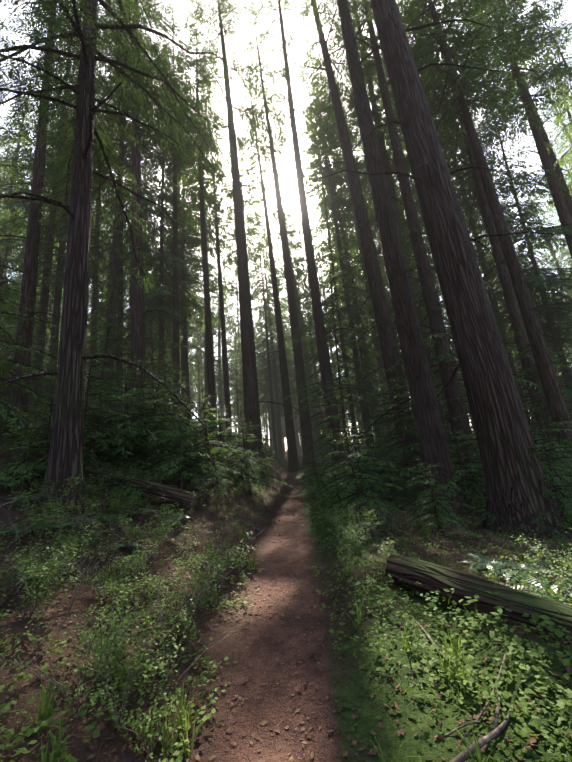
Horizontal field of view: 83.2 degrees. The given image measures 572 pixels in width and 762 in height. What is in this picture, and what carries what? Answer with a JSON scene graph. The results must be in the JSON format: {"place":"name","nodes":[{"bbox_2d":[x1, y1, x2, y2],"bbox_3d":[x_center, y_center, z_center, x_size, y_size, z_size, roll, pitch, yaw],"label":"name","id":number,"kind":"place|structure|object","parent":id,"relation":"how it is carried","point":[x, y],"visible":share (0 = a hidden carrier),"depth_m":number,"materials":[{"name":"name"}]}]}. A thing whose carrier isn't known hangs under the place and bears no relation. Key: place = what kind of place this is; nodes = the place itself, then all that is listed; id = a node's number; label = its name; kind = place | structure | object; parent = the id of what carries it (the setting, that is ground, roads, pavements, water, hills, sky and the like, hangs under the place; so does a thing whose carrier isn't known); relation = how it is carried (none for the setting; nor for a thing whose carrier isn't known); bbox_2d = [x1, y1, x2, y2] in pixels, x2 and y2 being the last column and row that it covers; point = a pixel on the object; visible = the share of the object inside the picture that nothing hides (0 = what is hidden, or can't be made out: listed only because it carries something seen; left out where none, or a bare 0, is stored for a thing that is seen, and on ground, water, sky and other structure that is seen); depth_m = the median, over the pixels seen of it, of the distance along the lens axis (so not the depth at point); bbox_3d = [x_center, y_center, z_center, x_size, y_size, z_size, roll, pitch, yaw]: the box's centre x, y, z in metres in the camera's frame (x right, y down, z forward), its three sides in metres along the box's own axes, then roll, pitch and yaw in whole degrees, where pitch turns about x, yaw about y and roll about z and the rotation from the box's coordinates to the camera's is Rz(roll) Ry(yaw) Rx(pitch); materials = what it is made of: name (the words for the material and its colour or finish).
{"place":"outdoors","nodes":[
{"label":"outdoors","id":0,"kind":"place"},
{"bbox_2d":[243,456,304,761],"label":"dirt path","id":1,"kind":"structure","parent":0,"point":[273,708],"depth_m":2.51,"materials":[{"name":"brown soil"}]},
{"bbox_2d":[0,375,571,761],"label":"terrain","id":2,"kind":"structure","parent":0,"point":[323,746],"depth_m":2.62,"materials":[{"name":"green plant"}]},
{"bbox_2d":[0,77,40,270],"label":"tree","id":3,"kind":"object","parent":2,"relation":"on","point":[11,175],"visible":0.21,"depth_m":42.32,"materials":[{"name":"green plant"}]},
{"bbox_2d":[0,254,46,386],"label":"tree","id":4,"kind":"object","parent":2,"relation":"on","point":[13,295],"visible":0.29,"depth_m":14.53,"materials":[{"name":"green plant"}]},
{"bbox_2d":[0,430,48,492],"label":"sapling","id":5,"kind":"object","parent":2,"relation":"on","point":[27,460],"visible":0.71,"depth_m":5.42,"materials":[{"name":"green plant"}]},
{"bbox_2d":[0,311,59,403],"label":"tree","id":6,"kind":"object","parent":2,"relation":"on","point":[34,362],"visible":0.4,"depth_m":13.34,"materials":[{"name":"green plant"}]},
{"bbox_2d":[0,280,60,439],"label":"sapling","id":7,"kind":"object","parent":2,"relation":"on","point":[15,384],"visible":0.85,"depth_m":7.62,"materials":[{"name":"green plant"}]},
{"bbox_2d":[0,179,89,355],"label":"tree","id":8,"kind":"object","parent":2,"relation":"on","point":[39,294],"visible":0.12,"depth_m":19.04,"materials":[{"name":"green plant"}]},
{"bbox_2d":[0,386,93,476],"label":"sapling","id":9,"kind":"object","parent":2,"relation":"on","point":[47,439],"visible":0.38,"depth_m":6.19,"materials":[{"name":"green plant"}]},
{"bbox_2d":[0,0,123,438],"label":"tree","id":10,"kind":"object","parent":2,"relation":"on","point":[18,397],"visible":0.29,"depth_m":9.58,"materials":[{"name":"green plant"}]},
{"bbox_2d":[0,7,131,402],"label":"tree","id":11,"kind":"object","parent":2,"relation":"on","point":[57,279],"visible":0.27,"depth_m":17.72,"materials":[{"name":"green plant"}]},
{"bbox_2d":[0,1,131,397],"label":"tree","id":12,"kind":"object","parent":2,"relation":"on","point":[43,306],"visible":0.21,"depth_m":18.25,"materials":[{"name":"green plant"}]},
{"bbox_2d":[12,360,149,492],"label":"sapling","id":13,"kind":"object","parent":2,"relation":"on","point":[103,427],"visible":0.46,"depth_m":6.83,"materials":[{"name":"green plant"}]},
{"bbox_2d":[49,268,153,416],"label":"tree","id":14,"kind":"object","parent":2,"relation":"on","point":[109,325],"visible":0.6,"depth_m":13.97,"materials":[{"name":"green plant"}]},
{"bbox_2d":[74,10,131,393],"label":"tree","id":15,"kind":"object","parent":2,"relation":"on","point":[94,328],"depth_m":21.56,"materials":[{"name":"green plant"}]},
{"bbox_2d":[21,448,197,509],"bbox_3d":[-3.542,1.935,6.417,3.658,0.374,0.325,14,-13,6],"label":"log","id":16,"kind":"object","parent":2,"relation":"on","point":[182,498],"visible":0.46,"depth_m":6.22,"materials":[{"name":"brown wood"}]},
{"bbox_2d":[44,4,180,416],"bbox_3d":[-10.647,-14.006,20.199,7.368,34.205,8.148,8,-21,-45],"label":"tree","id":17,"kind":"object","parent":2,"relation":"on","point":[120,270],"visible":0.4,"depth_m":19.61,"materials":[{"name":"green plant"}]},
{"bbox_2d":[63,0,176,418],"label":"tree","id":18,"kind":"object","parent":2,"relation":"on","point":[116,237],"visible":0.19,"depth_m":19.39,"materials":[{"name":"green plant"}]},
{"bbox_2d":[84,380,155,463],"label":"sapling","id":19,"kind":"object","parent":2,"relation":"on","point":[102,401],"visible":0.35,"depth_m":7.61,"materials":[{"name":"green plant"}]},
{"bbox_2d":[94,462,151,507],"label":"sapling","id":20,"kind":"object","parent":2,"relation":"on","point":[127,488],"visible":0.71,"depth_m":5.82,"materials":[{"name":"green plant"}]},
{"bbox_2d":[0,0,251,514],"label":"tree","id":21,"kind":"object","parent":2,"relation":"on","point":[65,459],"visible":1,"depth_m":7.38,"materials":[{"name":"green plant"}]},
{"bbox_2d":[58,0,201,417],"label":"tree","id":22,"kind":"object","parent":2,"relation":"on","point":[138,313],"visible":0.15,"depth_m":15.19,"materials":[{"name":"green plant"}]},
{"bbox_2d":[83,368,185,466],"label":"sapling","id":23,"kind":"object","parent":2,"relation":"on","point":[121,426],"visible":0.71,"depth_m":7.56,"materials":[{"name":"green plant"}]},
{"bbox_2d":[105,396,172,473],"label":"sapling","id":24,"kind":"object","parent":2,"relation":"on","point":[140,452],"visible":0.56,"depth_m":7.53,"materials":[{"name":"green plant"}]},
{"bbox_2d":[86,229,193,401],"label":"tree","id":25,"kind":"object","parent":2,"relation":"on","point":[147,338],"visible":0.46,"depth_m":18.28,"materials":[{"name":"green plant"}]},
{"bbox_2d":[88,353,195,465],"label":"sapling","id":26,"kind":"object","parent":2,"relation":"on","point":[137,380],"visible":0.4,"depth_m":9.04,"materials":[{"name":"green plant"}]},
{"bbox_2d":[106,372,205,461],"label":"sapling","id":27,"kind":"object","parent":2,"relation":"on","point":[171,419],"visible":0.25,"depth_m":9.20,"materials":[{"name":"green plant"}]},
{"bbox_2d":[96,50,219,376],"bbox_3d":[-8.956,-12.783,23.128,7.468,33.798,7.795,-4,-15,-10],"label":"tree","id":28,"kind":"object","parent":2,"relation":"on","point":[161,217],"visible":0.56,"depth_m":22.33,"materials":[{"name":"green plant"}]},
{"bbox_2d":[109,352,206,439],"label":"sapling","id":29,"kind":"object","parent":2,"relation":"on","point":[163,373],"visible":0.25,"depth_m":12.82,"materials":[{"name":"green plant"}]},
{"bbox_2d":[113,379,208,476],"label":"sapling","id":30,"kind":"object","parent":2,"relation":"on","point":[156,426],"visible":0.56,"depth_m":7.82,"materials":[{"name":"green plant"}]},
{"bbox_2d":[127,364,201,451],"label":"sapling","id":31,"kind":"object","parent":2,"relation":"on","point":[164,408],"visible":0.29,"depth_m":10.89,"materials":[{"name":"green plant"}]},
{"bbox_2d":[131,0,221,415],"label":"tree","id":32,"kind":"object","parent":2,"relation":"on","point":[176,353],"visible":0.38,"depth_m":22.87,"materials":[{"name":"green plant"}]},
{"bbox_2d":[137,418,225,493],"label":"sapling","id":33,"kind":"object","parent":2,"relation":"on","point":[180,464],"visible":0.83,"depth_m":7.16,"materials":[{"name":"green plant"}]},
{"bbox_2d":[123,75,255,416],"bbox_3d":[-9.360,-14.801,30.749,12.866,39.857,11.634,-1,-14,-16],"label":"tree","id":34,"kind":"object","parent":2,"relation":"on","point":[233,293],"visible":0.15,"depth_m":30.83,"materials":[{"name":"green plant"}]},
{"bbox_2d":[147,88,235,434],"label":"tree","id":35,"kind":"object","parent":2,"relation":"on","point":[185,340],"visible":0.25,"depth_m":27.14,"materials":[{"name":"green plant"}]},
{"bbox_2d":[151,0,248,451],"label":"tree","id":36,"kind":"object","parent":2,"relation":"on","point":[204,197],"visible":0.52,"depth_m":23.76,"materials":[{"name":"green plant"}]},
{"bbox_2d":[155,389,260,498],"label":"sapling","id":37,"kind":"object","parent":2,"relation":"on","point":[208,446],"visible":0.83,"depth_m":7.82,"materials":[{"name":"green plant"}]},
{"bbox_2d":[180,222,242,437],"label":"tree","id":38,"kind":"object","parent":2,"relation":"on","point":[219,369],"visible":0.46,"depth_m":60.32,"materials":[{"name":"green plant"}]},
{"bbox_2d":[185,46,249,445],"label":"tree","id":39,"kind":"object","parent":2,"relation":"on","point":[224,347],"visible":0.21,"depth_m":27.67,"materials":[{"name":"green plant"}]},
{"bbox_2d":[195,405,254,470],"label":"sapling","id":40,"kind":"object","parent":2,"relation":"on","point":[220,435],"visible":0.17,"depth_m":11.24,"materials":[{"name":"green plant"}]},
{"bbox_2d":[200,242,259,434],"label":"tree","id":41,"kind":"object","parent":2,"relation":"on","point":[237,320],"visible":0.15,"depth_m":68.39,"materials":[{"name":"green plant"}]},
{"bbox_2d":[180,0,306,469],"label":"tree","id":42,"kind":"object","parent":2,"relation":"on","point":[251,393],"visible":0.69,"depth_m":23.82,"materials":[{"name":"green plant"}]},
{"bbox_2d":[217,253,279,415],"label":"tree","id":43,"kind":"object","parent":2,"relation":"on","point":[263,375],"visible":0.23,"depth_m":55.86,"materials":[{"name":"green plant"}]},
{"bbox_2d":[213,132,284,432],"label":"tree","id":44,"kind":"object","parent":2,"relation":"on","point":[250,255],"visible":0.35,"depth_m":40.20,"materials":[{"name":"green plant"}]},
{"bbox_2d":[214,411,296,498],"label":"sapling","id":45,"kind":"object","parent":2,"relation":"on","point":[246,464],"visible":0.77,"depth_m":9.07,"materials":[{"name":"green plant"}]},
{"bbox_2d":[228,225,295,459],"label":"tree","id":46,"kind":"object","parent":2,"relation":"on","point":[274,370],"visible":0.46,"depth_m":49.44,"materials":[{"name":"green plant"}]},
{"bbox_2d":[249,194,284,461],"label":"tree","id":47,"kind":"object","parent":2,"relation":"on","point":[255,293],"visible":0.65,"depth_m":43.75,"materials":[{"name":"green plant"}]},
{"bbox_2d":[231,61,307,472],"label":"tree","id":48,"kind":"object","parent":2,"relation":"on","point":[293,464],"visible":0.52,"depth_m":29.70,"materials":[{"name":"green plant"}]},
{"bbox_2d":[233,0,315,469],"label":"tree","id":49,"kind":"object","parent":2,"relation":"on","point":[307,438],"visible":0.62,"depth_m":29.87,"materials":[{"name":"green plant"}]},
{"bbox_2d":[259,274,298,430],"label":"tree","id":50,"kind":"object","parent":2,"relation":"on","point":[280,399],"visible":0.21,"depth_m":49.94,"materials":[{"name":"green plant"}]},
{"bbox_2d":[0,387,571,761],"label":"plants","id":51,"kind":"object","parent":2,"relation":"on","point":[537,723],"visible":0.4,"depth_m":2.14,"materials":[{"name":"green plant"}]},
{"bbox_2d":[0,373,571,753],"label":"undergrowth plants","id":52,"kind":"object","parent":2,"relation":"on","point":[72,546],"visible":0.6,"depth_m":3.17,"materials":[{"name":"green plant"}]},
{"bbox_2d":[0,476,571,604],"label":"ferns","id":53,"kind":"object","parent":2,"relation":"on","point":[124,544],"visible":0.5,"depth_m":4.01,"materials":[{"name":"green plant"}]},
{"bbox_2d":[15,471,570,761],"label":"stick debris","id":54,"kind":"object","parent":2,"relation":"on","point":[483,741],"visible":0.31,"depth_m":1.71,"materials":[{"name":"wood"},{"name":"bark"}]},
{"bbox_2d":[269,174,319,456],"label":"tree","id":55,"kind":"object","parent":2,"relation":"on","point":[284,282],"visible":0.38,"depth_m":49.77,"materials":[{"name":"green plant"}]},
{"bbox_2d":[270,180,323,455],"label":"tree","id":56,"kind":"object","parent":2,"relation":"on","point":[293,271],"visible":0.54,"depth_m":46.59,"materials":[{"name":"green plant"}]},
{"bbox_2d":[247,0,361,477],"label":"tree","id":57,"kind":"object","parent":2,"relation":"on","point":[323,356],"visible":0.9,"depth_m":20.27,"materials":[{"name":"green plant"}]},
{"bbox_2d":[284,209,355,448],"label":"tree","id":58,"kind":"object","parent":2,"relation":"on","point":[302,321],"visible":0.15,"depth_m":38.39,"materials":[{"name":"green plant"}]},
{"bbox_2d":[286,234,360,417],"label":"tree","id":59,"kind":"object","parent":2,"relation":"on","point":[305,346],"visible":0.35,"depth_m":29.53,"materials":[{"name":"green plant"}]},
{"bbox_2d":[290,117,376,459],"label":"tree","id":60,"kind":"object","parent":2,"relation":"on","point":[332,266],"visible":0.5,"depth_m":24.30,"materials":[{"name":"green plant"}]},
{"bbox_2d":[293,27,378,457],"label":"tree","id":61,"kind":"object","parent":2,"relation":"on","point":[339,244],"visible":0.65,"depth_m":25.33,"materials":[{"name":"green plant"}]},
{"bbox_2d":[281,233,393,455],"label":"tree","id":62,"kind":"object","parent":2,"relation":"on","point":[336,365],"visible":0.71,"depth_m":19.76,"materials":[{"name":"green plant"}]},
{"bbox_2d":[311,459,364,511],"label":"sapling","id":63,"kind":"object","parent":2,"relation":"on","point":[340,497],"visible":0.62,"depth_m":8.45,"materials":[{"name":"green plant"}]},
{"bbox_2d":[292,34,384,455],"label":"tree","id":64,"kind":"object","parent":2,"relation":"on","point":[329,158],"visible":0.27,"depth_m":27.17,"materials":[{"name":"green plant"}]},
{"bbox_2d":[305,372,387,490],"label":"sapling","id":65,"kind":"object","parent":2,"relation":"on","point":[336,457],"visible":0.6,"depth_m":12.44,"materials":[{"name":"green plant"}]},
{"bbox_2d":[292,94,402,446],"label":"tree","id":66,"kind":"object","parent":2,"relation":"on","point":[355,322],"visible":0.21,"depth_m":31.18,"materials":[{"name":"green plant"}]},
{"bbox_2d":[310,421,410,530],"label":"sapling","id":67,"kind":"object","parent":2,"relation":"on","point":[371,479],"visible":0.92,"depth_m":7.42,"materials":[{"name":"green plant"}]},
{"bbox_2d":[318,71,402,464],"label":"tree","id":68,"kind":"object","parent":2,"relation":"on","point":[367,291],"visible":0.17,"depth_m":27.49,"materials":[{"name":"green plant"}]},
{"bbox_2d":[274,0,450,487],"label":"tree","id":69,"kind":"object","parent":2,"relation":"on","point":[387,340],"visible":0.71,"depth_m":16.22,"materials":[{"name":"green plant"}]},
{"bbox_2d":[319,256,407,455],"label":"tree","id":70,"kind":"object","parent":2,"relation":"on","point":[367,402],"visible":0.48,"depth_m":21.12,"materials":[{"name":"green plant"}]},
{"bbox_2d":[319,414,422,509],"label":"sapling","id":71,"kind":"object","parent":2,"relation":"on","point":[377,471],"visible":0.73,"depth_m":9.68,"materials":[{"name":"green plant"}]},
{"bbox_2d":[304,0,452,446],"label":"tree","id":72,"kind":"object","parent":2,"relation":"on","point":[381,132],"visible":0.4,"depth_m":20.61,"materials":[{"name":"green plant"}]},
{"bbox_2d":[291,0,474,516],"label":"tree","id":73,"kind":"object","parent":2,"relation":"on","point":[430,432],"visible":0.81,"depth_m":9.73,"materials":[{"name":"green plant"}]},
{"bbox_2d":[344,215,440,439],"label":"tree","id":74,"kind":"object","parent":2,"relation":"on","point":[359,261],"visible":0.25,"depth_m":15.85,"materials":[{"name":"green plant"}]},
{"bbox_2d":[343,19,451,433],"bbox_3d":[10.671,-18.386,32.306,8.096,52.403,8.396,-2,-15,-16],"label":"tree","id":75,"kind":"object","parent":2,"relation":"on","point":[428,330],"visible":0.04,"depth_m":30.30,"materials":[{"name":"green plant"}]},
{"bbox_2d":[328,0,490,481],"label":"tree","id":76,"kind":"object","parent":2,"relation":"on","point":[456,406],"visible":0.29,"depth_m":13.71,"materials":[{"name":"green plant"}]},
{"bbox_2d":[364,389,455,490],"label":"sapling","id":77,"kind":"object","parent":2,"relation":"on","point":[379,423],"visible":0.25,"depth_m":12.33,"materials":[{"name":"green plant"}]},
{"bbox_2d":[358,371,470,503],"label":"sapling","id":78,"kind":"object","parent":2,"relation":"on","point":[414,444],"visible":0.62,"depth_m":10.68,"materials":[{"name":"green plant"}]},
{"bbox_2d":[373,191,469,423],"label":"tree","id":79,"kind":"object","parent":2,"relation":"on","point":[419,307],"visible":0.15,"depth_m":16.25,"materials":[{"name":"green plant"}]},
{"bbox_2d":[368,353,479,487],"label":"sapling","id":80,"kind":"object","parent":2,"relation":"on","point":[409,417],"visible":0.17,"depth_m":11.92,"materials":[{"name":"green plant"}]},
{"bbox_2d":[381,0,496,429],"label":"tree","id":81,"kind":"object","parent":2,"relation":"on","point":[457,175],"visible":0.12,"depth_m":20.57,"materials":[{"name":"green plant"}]},
{"bbox_2d":[310,0,571,539],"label":"tree","id":82,"kind":"object","parent":2,"relation":"on","point":[513,470],"visible":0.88,"depth_m":7.66,"materials":[{"name":"brown plant"}]},
{"bbox_2d":[403,452,484,540],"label":"sapling","id":83,"kind":"object","parent":2,"relation":"on","point":[436,514],"visible":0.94,"depth_m":6.22,"materials":[{"name":"green plant"}]},
{"bbox_2d":[383,106,510,424],"bbox_3d":[12.020,-11.915,26.948,9.049,37.423,8.253,1,-16,-26],"label":"tree","id":84,"kind":"object","parent":2,"relation":"on","point":[452,344],"visible":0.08,"depth_m":27.13,"materials":[{"name":"green plant"}]},
{"bbox_2d":[414,416,486,514],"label":"sapling","id":85,"kind":"object","parent":2,"relation":"on","point":[460,466],"visible":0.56,"depth_m":8.57,"materials":[{"name":"green plant"}]},
{"bbox_2d":[369,187,544,428],"bbox_3d":[6.198,-2.781,13.499,5.750,14.569,5.203,-9,-15,10],"label":"tree","id":86,"kind":"object","parent":2,"relation":"on","point":[429,342],"visible":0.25,"depth_m":13.53,"materials":[{"name":"green plant"}]},
{"bbox_2d":[359,53,554,323],"bbox_3d":[16.512,-18.770,36.914,18.240,54.394,20.824,-7,-15,5],"label":"tree","id":87,"kind":"object","parent":2,"relation":"on","point":[467,225],"visible":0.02,"depth_m":33.10,"materials":[{"name":"green plant"}]},
{"bbox_2d":[366,0,571,476],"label":"tree","id":88,"kind":"object","parent":2,"relation":"on","point":[557,408],"visible":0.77,"depth_m":14.77,"materials":[{"name":"green plant"}]},
{"bbox_2d":[412,74,531,433],"bbox_3d":[13.855,-14.616,25.395,6.224,41.526,6.579,6,-18,-38],"label":"tree","id":89,"kind":"object","parent":2,"relation":"on","point":[510,356],"depth_m":23.84,"materials":[{"name":"green plant"}]},
{"bbox_2d":[380,0,568,473],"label":"tree","id":90,"kind":"object","parent":2,"relation":"on","point":[514,312],"visible":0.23,"depth_m":16.33,"materials":[{"name":"green plant"}]},
{"bbox_2d":[386,554,571,643],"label":"log","id":91,"kind":"object","parent":2,"relation":"on","point":[429,576],"visible":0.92,"depth_m":2.81,"materials":[{"name":"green wood"}]},
{"bbox_2d":[407,1,571,418],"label":"tree","id":92,"kind":"object","parent":2,"relation":"on","point":[550,283],"visible":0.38,"depth_m":20.21,"materials":[{"name":"green plant"}]},
{"bbox_2d":[442,0,571,394],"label":"tree","id":93,"kind":"object","parent":2,"relation":"on","point":[564,216],"visible":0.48,"depth_m":21.57,"materials":[{"name":"green plant"}]},
{"bbox_2d":[458,0,571,286],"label":"tree","id":94,"kind":"object","parent":2,"relation":"on","point":[567,197],"visible":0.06,"depth_m":24.14,"materials":[{"name":"green plant"}]},
{"bbox_2d":[468,30,571,387],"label":"tree","id":95,"kind":"object","parent":2,"relation":"on","point":[560,347],"visible":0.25,"depth_m":21.62,"materials":[{"name":"green plant"}]},
{"bbox_2d":[498,426,571,539],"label":"sapling","id":96,"kind":"object","parent":2,"relation":"on","point":[556,495],"visible":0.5,"depth_m":6.32,"materials":[{"name":"green plant"}]},
{"bbox_2d":[505,239,571,413],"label":"sapling","id":97,"kind":"object","parent":2,"relation":"on","point":[564,377],"visible":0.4,"depth_m":19.00,"materials":[{"name":"green plant"}]},
{"bbox_2d":[513,342,571,457],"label":"tree","id":98,"kind":"object","parent":2,"relation":"on","point":[540,390],"visible":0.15,"depth_m":13.39,"materials":[{"name":"green plant"}]},
{"bbox_2d":[519,384,571,478],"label":"sapling","id":99,"kind":"object","parent":2,"relation":"on","point":[533,405],"visible":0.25,"depth_m":12.51,"materials":[{"name":"green plant"}]},
{"bbox_2d":[526,0,571,272],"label":"tree","id":100,"kind":"object","parent":2,"relation":"on","point":[567,103],"visible":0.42,"depth_m":24.46,"materials":[{"name":"green plant"}]},
{"bbox_2d":[529,410,571,481],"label":"sapling","id":101,"kind":"object","parent":2,"relation":"on","point":[563,452],"visible":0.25,"depth_m":10.26,"materials":[{"name":"green plant"}]},
{"bbox_2d":[533,437,571,507],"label":"sapling","id":102,"kind":"object","parent":2,"relation":"on","point":[565,468],"visible":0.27,"depth_m":8.48,"materials":[{"name":"green plant"}]},
{"bbox_2d":[540,31,571,190],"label":"tree","id":103,"kind":"object","parent":2,"relation":"on","point":[569,116],"visible":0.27,"depth_m":35.79,"materials":[{"name":"green plant"}]},
{"bbox_2d":[0,0,571,449],"label":"sky","id":104,"kind":"structure","parent":0,"point":[4,10],"materials":[{"name":"white"}]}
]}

